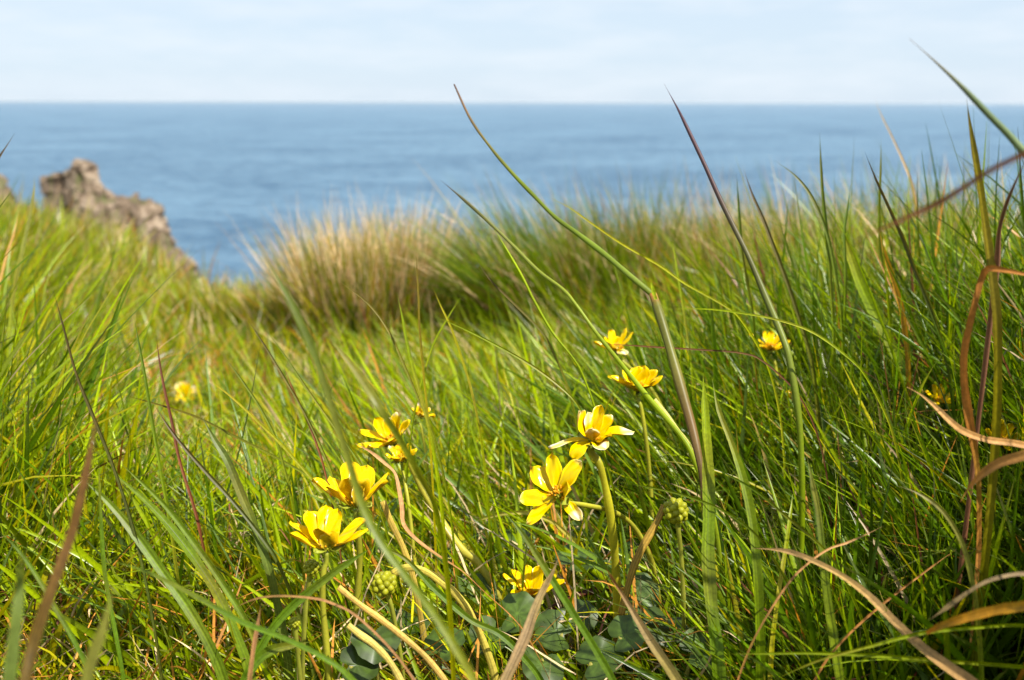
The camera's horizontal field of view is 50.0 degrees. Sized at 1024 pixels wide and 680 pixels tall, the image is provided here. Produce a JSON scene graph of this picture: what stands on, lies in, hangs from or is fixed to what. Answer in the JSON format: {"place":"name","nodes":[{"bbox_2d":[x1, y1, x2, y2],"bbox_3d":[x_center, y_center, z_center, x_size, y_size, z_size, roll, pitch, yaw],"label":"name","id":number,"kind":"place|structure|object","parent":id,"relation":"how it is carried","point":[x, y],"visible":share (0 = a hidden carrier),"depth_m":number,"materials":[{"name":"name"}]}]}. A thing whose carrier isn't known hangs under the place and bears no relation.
{"place":"outdoors","nodes":[
{"label":"outdoors","id":0,"kind":"place"},
{"bbox_2d":[256,239,477,679],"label":"grass shoot","id":1,"kind":"object","parent":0,"point":[407,577],"depth_m":0.28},
{"bbox_2d":[0,104,1023,679],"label":"clifftop ground","id":2,"kind":"structure","parent":0,"point":[655,671],"depth_m":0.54,"materials":[{"name":"green plant"}]},
{"bbox_2d":[3,552,24,679],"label":"grass shoot","id":3,"kind":"object","parent":2,"relation":"on","point":[11,657],"depth_m":0.25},
{"bbox_2d":[7,175,34,417],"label":"grass shoot","id":4,"kind":"object","parent":2,"relation":"on","point":[16,276],"depth_m":0.84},
{"bbox_2d":[0,532,93,679],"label":"broad grass shoot","id":5,"kind":"object","parent":2,"relation":"on","point":[58,613],"visible":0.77,"depth_m":0.40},
{"bbox_2d":[20,406,97,679],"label":"grass shoot","id":6,"kind":"object","parent":2,"relation":"on","point":[37,630],"depth_m":0.27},
{"bbox_2d":[59,292,122,529],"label":"grass shoot","id":7,"kind":"object","parent":2,"relation":"on","point":[86,388],"depth_m":0.61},
{"bbox_2d":[81,588,112,679],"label":"grass shoot","id":8,"kind":"object","parent":2,"relation":"on","point":[95,649],"depth_m":0.24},
{"bbox_2d":[54,294,163,679],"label":"grass shoot","id":9,"kind":"object","parent":2,"relation":"on","point":[91,412],"depth_m":0.46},
{"bbox_2d":[98,470,125,679],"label":"broad grass shoot","id":10,"kind":"object","parent":2,"relation":"on","point":[112,616],"visible":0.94,"depth_m":0.45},
{"bbox_2d":[43,158,200,289],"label":"rock crag","id":11,"kind":"structure","parent":2,"relation":"on","point":[83,183],"depth_m":6.91,"materials":[{"name":"stone"}]},
{"bbox_2d":[0,172,251,293],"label":"bank grass","id":12,"kind":"structure","parent":2,"relation":"on","point":[124,239],"depth_m":3.02,"materials":[{"name":"plant"}]},
{"bbox_2d":[88,483,228,679],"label":"broad grass shoot","id":13,"kind":"object","parent":2,"relation":"on","point":[179,596],"visible":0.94,"depth_m":0.45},
{"bbox_2d":[134,319,184,647],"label":"grass shoot","id":14,"kind":"object","parent":2,"relation":"on","point":[159,465],"depth_m":0.51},
{"bbox_2d":[119,477,255,679],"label":"broad grass shoot","id":15,"kind":"object","parent":2,"relation":"on","point":[178,536],"visible":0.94,"depth_m":0.46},
{"bbox_2d":[156,338,219,642],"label":"grass shoot","id":16,"kind":"object","parent":2,"relation":"on","point":[182,470],"depth_m":0.51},
{"bbox_2d":[124,466,270,679],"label":"broad grass shoot","id":17,"kind":"object","parent":2,"relation":"on","point":[212,568],"visible":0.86,"depth_m":0.47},
{"bbox_2d":[128,268,269,334],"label":"grass tussock","id":18,"kind":"object","parent":2,"relation":"on","point":[200,301],"depth_m":2.09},
{"bbox_2d":[110,560,355,679],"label":"broad grass shoot","id":19,"kind":"object","parent":2,"relation":"on","point":[314,652],"visible":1,"depth_m":0.36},
{"bbox_2d":[156,408,316,679],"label":"grass shoot","id":20,"kind":"object","parent":2,"relation":"on","point":[234,503],"depth_m":0.47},
{"bbox_2d":[200,267,287,344],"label":"grass tussock","id":21,"kind":"object","parent":2,"relation":"on","point":[246,302],"depth_m":2.00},
{"bbox_2d":[203,419,294,679],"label":"broad grass shoot","id":22,"kind":"object","parent":2,"relation":"on","point":[250,514],"visible":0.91,"depth_m":0.48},
{"bbox_2d":[121,394,388,679],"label":"grass shoot","id":23,"kind":"object","parent":2,"relation":"on","point":[285,462],"depth_m":0.52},
{"bbox_2d":[223,355,311,647],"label":"grass shoot","id":24,"kind":"object","parent":2,"relation":"on","point":[286,478],"depth_m":0.49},
{"bbox_2d":[240,642,307,679],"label":"broad grass shoot","id":25,"kind":"object","parent":2,"relation":"on","point":[261,656],"visible":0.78,"depth_m":0.42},
{"bbox_2d":[209,380,367,623],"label":"grass shoot","id":26,"kind":"object","parent":2,"relation":"on","point":[278,441],"depth_m":0.48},
{"bbox_2d":[288,616,302,679],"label":"celandine seed head","id":27,"kind":"object","parent":2,"relation":"on","point":[294,623],"visible":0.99,"depth_m":0.44},
{"bbox_2d":[248,320,355,582],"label":"grass shoot","id":28,"kind":"object","parent":2,"relation":"on","point":[310,424],"depth_m":0.51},
{"bbox_2d":[248,548,370,662],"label":"broad grass shoot","id":29,"kind":"object","parent":2,"relation":"on","point":[289,609],"visible":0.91,"depth_m":0.43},
{"bbox_2d":[301,559,319,679],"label":"celandine seed head","id":30,"kind":"object","parent":2,"relation":"on","point":[311,567],"visible":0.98,"depth_m":0.46},
{"bbox_2d":[233,595,414,679],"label":"dry stalk","id":31,"kind":"object","parent":2,"relation":"on","point":[368,626],"visible":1,"depth_m":0.40,"materials":[{"name":"brown plant"}]},
{"bbox_2d":[289,505,368,679],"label":"celandine flower","id":32,"kind":"object","parent":2,"relation":"on","point":[319,533],"visible":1,"depth_m":0.45,"materials":[{"name":"yellow plant"}]},
{"bbox_2d":[265,329,404,645],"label":"grass shoot","id":33,"kind":"object","parent":2,"relation":"on","point":[352,452],"depth_m":0.52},
{"bbox_2d":[312,462,389,624],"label":"celandine flower","id":34,"kind":"object","parent":2,"relation":"on","point":[345,494],"visible":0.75,"depth_m":0.47,"materials":[{"name":"yellow plant"}]},
{"bbox_2d":[202,180,501,357],"bbox_3d":[-0.257,-0.122,1.929,0.530,0.324,0.521,12,17,43],"label":"grass tussock","id":35,"kind":"object","parent":2,"relation":"on","point":[352,265],"depth_m":1.82,"materials":[{"name":"plant"}]},
{"bbox_2d":[346,623,403,679],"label":"bare stem","id":36,"kind":"object","parent":2,"relation":"on","point":[373,644],"visible":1,"depth_m":0.44,"materials":[{"name":"beige plant"}]},
{"bbox_2d":[370,571,405,679],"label":"celandine seed head","id":37,"kind":"object","parent":2,"relation":"on","point":[383,584],"visible":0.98,"depth_m":0.46},
{"bbox_2d":[336,585,447,679],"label":"bare stem","id":38,"kind":"object","parent":2,"relation":"on","point":[396,631],"visible":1,"depth_m":0.45,"materials":[{"name":"beige plant"}]},
{"bbox_2d":[329,337,455,679],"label":"grass shoot","id":39,"kind":"object","parent":2,"relation":"on","point":[360,376],"depth_m":0.35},
{"bbox_2d":[329,554,464,679],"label":"celandine plant","id":40,"kind":"object","parent":2,"relation":"on","point":[362,660],"visible":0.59,"depth_m":0.47,"materials":[{"name":"green plant"}]},
{"bbox_2d":[336,279,460,623],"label":"grass shoot","id":41,"kind":"object","parent":2,"relation":"on","point":[434,438],"depth_m":0.52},
{"bbox_2d":[385,443,418,634],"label":"celandine flower","id":42,"kind":"object","parent":2,"relation":"on","point":[398,456],"visible":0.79,"depth_m":0.56,"materials":[{"name":"yellow plant"}]},
{"bbox_2d":[380,500,430,679],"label":"bare stem","id":43,"kind":"object","parent":2,"relation":"on","point":[392,526],"visible":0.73,"depth_m":0.49,"materials":[{"name":"yellow plant"}]},
{"bbox_2d":[397,295,447,625],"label":"grass shoot","id":44,"kind":"object","parent":2,"relation":"on","point":[422,402],"depth_m":0.51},
{"bbox_2d":[411,402,434,564],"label":"celandine flower","id":45,"kind":"object","parent":2,"relation":"on","point":[419,412],"visible":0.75,"depth_m":0.63,"materials":[{"name":"yellow plant"}]},
{"bbox_2d":[415,245,438,626],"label":"grass shoot","id":46,"kind":"object","parent":2,"relation":"on","point":[426,403],"depth_m":0.53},
{"bbox_2d":[357,412,501,602],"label":"celandine flower","id":47,"kind":"object","parent":2,"relation":"on","point":[383,434],"visible":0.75,"depth_m":0.57,"materials":[{"name":"yellow plant"}]},
{"bbox_2d":[402,294,462,589],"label":"grass shoot","id":48,"kind":"object","parent":2,"relation":"on","point":[416,403],"depth_m":0.56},
{"bbox_2d":[391,564,499,679],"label":"bare stem","id":49,"kind":"object","parent":2,"relation":"on","point":[458,597],"visible":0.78,"depth_m":0.47,"materials":[{"name":"yellow plant"}]},
{"bbox_2d":[357,444,548,678],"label":"dry stalk","id":50,"kind":"object","parent":2,"relation":"on","point":[401,504],"visible":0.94,"depth_m":0.48,"materials":[{"name":"brown plant"}]},
{"bbox_2d":[371,543,543,679],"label":"broad grass shoot","id":51,"kind":"object","parent":2,"relation":"on","point":[462,613],"visible":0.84,"depth_m":0.44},
{"bbox_2d":[434,291,493,594],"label":"grass shoot","id":52,"kind":"object","parent":2,"relation":"on","point":[482,448],"depth_m":0.54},
{"bbox_2d":[431,521,532,566],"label":"celandine plant","id":53,"kind":"object","parent":2,"relation":"on","point":[508,532],"visible":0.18,"depth_m":0.64,"materials":[{"name":"green plant"}]},
{"bbox_2d":[0,284,984,679],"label":"broad grass","id":54,"kind":"structure","parent":2,"relation":"on","point":[284,528],"depth_m":0.56,"materials":[{"name":"plant"}]},
{"bbox_2d":[0,142,1023,437],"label":"hollow grass","id":55,"kind":"structure","parent":2,"relation":"on","point":[66,266],"depth_m":1.59,"materials":[{"name":"plant"}]},
{"bbox_2d":[0,217,1023,679],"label":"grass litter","id":56,"kind":"object","parent":2,"relation":"on","point":[212,633],"depth_m":0.54,"materials":[{"name":"plant"}]},
{"bbox_2d":[454,573,574,673],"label":"celandine plant","id":57,"kind":"object","parent":2,"relation":"on","point":[516,605],"visible":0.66,"depth_m":0.51,"materials":[{"name":"green plant"}]},
{"bbox_2d":[431,315,625,584],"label":"grass shoot","id":58,"kind":"object","parent":2,"relation":"on","point":[580,409],"depth_m":0.52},
{"bbox_2d":[500,557,558,679],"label":"grass shoot","id":59,"kind":"object","parent":2,"relation":"on","point":[522,643],"depth_m":0.39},
{"bbox_2d":[476,260,587,588],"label":"grass shoot","id":60,"kind":"object","parent":2,"relation":"on","point":[544,336],"depth_m":0.57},
{"bbox_2d":[502,565,564,648],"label":"celandine flower","id":61,"kind":"object","parent":2,"relation":"on","point":[533,581],"visible":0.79,"depth_m":0.53,"materials":[{"name":"yellow plant"}]},
{"bbox_2d":[495,231,610,560],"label":"grass stalk","id":62,"kind":"object","parent":2,"relation":"on","point":[539,310],"depth_m":0.60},
{"bbox_2d":[503,511,616,679],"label":"broad grass shoot","id":63,"kind":"object","parent":2,"relation":"on","point":[583,629],"visible":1,"depth_m":0.42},
{"bbox_2d":[370,153,750,359],"bbox_3d":[0.070,-0.131,1.748,0.654,0.378,0.608,0,12,0],"label":"grass tussock","id":64,"kind":"object","parent":2,"relation":"on","point":[503,267],"depth_m":1.67,"materials":[{"name":"plant"}]},
{"bbox_2d":[453,84,712,679],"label":"bent grass stalk","id":65,"kind":"object","parent":2,"relation":"on","point":[679,381],"visible":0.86,"depth_m":0.49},
{"bbox_2d":[522,599,646,679],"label":"celandine plant","id":66,"kind":"object","parent":2,"relation":"on","point":[624,629],"visible":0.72,"depth_m":0.48,"materials":[{"name":"green plant"}]},
{"bbox_2d":[443,182,725,637],"bbox_3d":[0.029,0.041,0.572,0.204,0.236,0.008,12,17,44],"label":"grass stalk","id":67,"kind":"object","parent":2,"relation":"on","point":[657,408],"depth_m":0.54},
{"bbox_2d":[519,454,662,611],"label":"celandine flower","id":68,"kind":"object","parent":2,"relation":"on","point":[554,480],"visible":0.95,"depth_m":0.48,"materials":[{"name":"yellow plant"}]},
{"bbox_2d":[549,405,634,675],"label":"celandine flower","id":69,"kind":"object","parent":2,"relation":"on","point":[596,431],"visible":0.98,"depth_m":0.50,"materials":[{"name":"yellow plant"}]},
{"bbox_2d":[555,515,646,593],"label":"celandine plant","id":70,"kind":"object","parent":2,"relation":"on","point":[564,559],"visible":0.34,"depth_m":0.56,"materials":[{"name":"green plant"}]},
{"bbox_2d":[593,328,673,447],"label":"celandine flower","id":71,"kind":"object","parent":2,"relation":"on","point":[612,338],"visible":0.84,"depth_m":0.70,"materials":[{"name":"yellow plant"}]},
{"bbox_2d":[608,365,662,557],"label":"celandine flower","id":72,"kind":"object","parent":2,"relation":"on","point":[644,376],"visible":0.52,"depth_m":0.60,"materials":[{"name":"yellow plant"}]},
{"bbox_2d":[613,504,663,674],"bbox_3d":[0.057,0.125,0.500,0.027,0.104,0.009,0,12,0],"label":"grass blade","id":73,"kind":"object","parent":2,"relation":"on","point":[644,543],"visible":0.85,"depth_m":0.49,"materials":[{"name":"brown plant"}]},
{"bbox_2d":[606,569,682,679],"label":"grass shoot","id":74,"kind":"object","parent":2,"relation":"on","point":[671,671],"depth_m":0.41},
{"bbox_2d":[472,153,847,309],"bbox_3d":[0.206,-0.146,1.876,0.654,0.365,0.566,0,12,0],"label":"grass tussock","id":75,"kind":"object","parent":2,"relation":"on","point":[664,220],"depth_m":1.75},
{"bbox_2d":[546,196,785,542],"bbox_3d":[0.083,0.049,0.593,0.135,0.250,0.008,2,12,9],"label":"grass shoot","id":76,"kind":"object","parent":2,"relation":"on","point":[722,304],"depth_m":0.57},
{"bbox_2d":[611,524,729,679],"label":"celandine plant","id":77,"kind":"object","parent":2,"relation":"on","point":[645,591],"visible":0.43,"depth_m":0.51,"materials":[{"name":"green plant"}]},
{"bbox_2d":[663,497,688,678],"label":"celandine seed head","id":78,"kind":"object","parent":2,"relation":"on","point":[675,511],"visible":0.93,"depth_m":0.49},
{"bbox_2d":[671,235,694,402],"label":"grass shoot","id":79,"kind":"object","parent":2,"relation":"on","point":[687,337],"depth_m":0.71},
{"bbox_2d":[701,378,725,679],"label":"grass shoot","id":80,"kind":"object","parent":2,"relation":"on","point":[708,555],"depth_m":0.45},
{"bbox_2d":[616,481,814,679],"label":"grass shoot","id":81,"kind":"object","parent":2,"relation":"on","point":[759,539],"depth_m":0.43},
{"bbox_2d":[611,344,831,527],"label":"grass shoot","id":82,"kind":"object","parent":2,"relation":"on","point":[781,376],"depth_m":0.55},
{"bbox_2d":[550,154,898,319],"bbox_3d":[0.346,-0.135,1.762,0.579,0.340,0.558,-11,17,-43],"label":"grass tussock","id":83,"kind":"object","parent":2,"relation":"on","point":[725,246],"depth_m":1.67,"materials":[{"name":"plant"}]},
{"bbox_2d":[664,84,804,603],"bbox_3d":[0.108,0.022,0.545,0.006,0.293,0.112,-8,14,-31],"label":"grass stalk","id":84,"kind":"object","parent":2,"relation":"on","point":[790,368],"depth_m":0.51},
{"bbox_2d":[712,380,765,679],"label":"grass shoot","id":85,"kind":"object","parent":2,"relation":"on","point":[760,672],"depth_m":0.44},
{"bbox_2d":[737,183,757,396],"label":"grass shoot","id":86,"kind":"object","parent":2,"relation":"on","point":[746,278],"depth_m":0.71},
{"bbox_2d":[749,331,790,396],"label":"celandine flower","id":87,"kind":"object","parent":2,"relation":"on","point":[769,345],"visible":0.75,"depth_m":0.74,"materials":[{"name":"yellow plant"}]},
{"bbox_2d":[768,495,792,679],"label":"grass shoot","id":88,"kind":"object","parent":2,"relation":"on","point":[775,615],"depth_m":0.44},
{"bbox_2d":[743,168,819,465],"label":"grass shoot","id":89,"kind":"object","parent":2,"relation":"on","point":[795,306],"depth_m":0.63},
{"bbox_2d":[706,463,876,679],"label":"grass shoot","id":90,"kind":"object","parent":2,"relation":"on","point":[827,553],"depth_m":0.42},
{"bbox_2d":[688,308,906,620],"bbox_3d":[0.127,0.082,0.511,0.116,0.193,0.005,2,12,7],"label":"grass shoot","id":91,"kind":"object","parent":2,"relation":"on","point":[865,376],"depth_m":0.49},
{"bbox_2d":[737,527,880,679],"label":"grass shoot","id":92,"kind":"object","parent":2,"relation":"on","point":[783,590],"depth_m":0.41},
{"bbox_2d":[774,160,844,428],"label":"grass shoot","id":93,"kind":"object","parent":2,"relation":"on","point":[831,256],"depth_m":0.66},
{"bbox_2d":[807,458,843,679],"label":"grass shoot","id":94,"kind":"object","parent":2,"relation":"on","point":[832,628],"depth_m":0.43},
{"bbox_2d":[820,146,835,435],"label":"grass shoot","id":95,"kind":"object","parent":2,"relation":"on","point":[829,262],"depth_m":0.66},
{"bbox_2d":[664,142,1017,274],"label":"grass tussock","id":96,"kind":"object","parent":2,"relation":"on","point":[859,221],"depth_m":1.67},
{"bbox_2d":[838,191,849,423],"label":"grass shoot","id":97,"kind":"object","parent":2,"relation":"on","point":[845,266],"depth_m":0.66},
{"bbox_2d":[752,548,977,679],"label":"grass shoot","id":98,"kind":"object","parent":2,"relation":"on","point":[946,665],"depth_m":0.38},
{"bbox_2d":[814,553,950,679],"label":"grass shoot","id":99,"kind":"object","parent":2,"relation":"on","point":[861,622],"depth_m":0.41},
{"bbox_2d":[743,652,1023,668],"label":"grass shoot","id":100,"kind":"object","parent":2,"relation":"on","point":[900,657],"depth_m":0.38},
{"bbox_2d":[878,155,892,404],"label":"grass shoot","id":101,"kind":"object","parent":2,"relation":"on","point":[879,217],"depth_m":0.70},
{"bbox_2d":[842,226,935,466],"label":"grass shoot","id":102,"kind":"object","parent":2,"relation":"on","point":[862,289],"depth_m":0.65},
{"bbox_2d":[879,231,910,440],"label":"grass shoot","id":103,"kind":"object","parent":2,"relation":"on","point":[904,332],"depth_m":0.63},
{"bbox_2d":[777,624,1023,678],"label":"grass shoot","id":104,"kind":"object","parent":2,"relation":"on","point":[920,634],"depth_m":0.37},
{"bbox_2d":[791,160,1020,265],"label":"grass tussock","id":105,"kind":"object","parent":2,"relation":"on","point":[923,214],"depth_m":1.65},
{"bbox_2d":[865,153,956,511],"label":"grass shoot","id":106,"kind":"object","parent":2,"relation":"on","point":[914,268],"depth_m":0.58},
{"bbox_2d":[841,151,1023,248],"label":"grass shoot","id":107,"kind":"object","parent":2,"relation":"on","point":[971,182],"depth_m":0.24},
{"bbox_2d":[925,383,955,464],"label":"celandine flower","id":108,"kind":"object","parent":2,"relation":"on","point":[937,399],"visible":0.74,"depth_m":0.62,"materials":[{"name":"yellow plant"}]},
{"bbox_2d":[902,487,983,679],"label":"grass shoot","id":109,"kind":"object","parent":2,"relation":"on","point":[969,571],"depth_m":0.39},
{"bbox_2d":[907,387,1023,447],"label":"grass shoot","id":110,"kind":"object","parent":2,"relation":"on","point":[955,425],"depth_m":0.40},
{"bbox_2d":[910,39,1023,157],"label":"grass stalk","id":111,"kind":"object","parent":2,"relation":"on","point":[1014,141],"depth_m":0.33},
{"bbox_2d":[926,601,1023,634],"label":"grass shoot","id":112,"kind":"object","parent":2,"relation":"on","point":[1003,608],"depth_m":0.32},
{"bbox_2d":[931,572,1023,618],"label":"grass shoot","id":113,"kind":"object","parent":2,"relation":"on","point":[953,602],"depth_m":0.34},
{"bbox_2d":[967,104,1001,670],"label":"grass shoot","id":114,"kind":"object","parent":2,"relation":"on","point":[997,395],"depth_m":0.40,"materials":[{"name":"plant"}]},
{"bbox_2d":[951,164,1023,657],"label":"grass stalk","id":115,"kind":"object","parent":2,"relation":"on","point":[997,257],"depth_m":0.43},
{"bbox_2d":[960,265,1023,660],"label":"grass shoot","id":116,"kind":"object","parent":2,"relation":"on","point":[968,411],"depth_m":0.40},
{"bbox_2d":[961,450,1023,500],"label":"grass shoot","id":117,"kind":"object","parent":2,"relation":"on","point":[997,463],"depth_m":0.36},
{"bbox_2d":[984,419,1019,483],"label":"celandine flower","id":118,"kind":"object","parent":2,"relation":"on","point":[1004,433],"visible":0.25,"depth_m":0.58,"materials":[{"name":"yellow plant"}]},
{"bbox_2d":[0,102,1023,294],"bbox_3d":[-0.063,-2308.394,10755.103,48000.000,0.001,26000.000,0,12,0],"label":"sea","id":119,"kind":"structure","parent":0,"point":[201,174],"depth_m":622.25,"materials":[{"name":"liquid"}]},
{"bbox_2d":[0,0,1023,103],"label":"sky","id":120,"kind":"structure","parent":0,"point":[493,51],"materials":[{"name":"white"}]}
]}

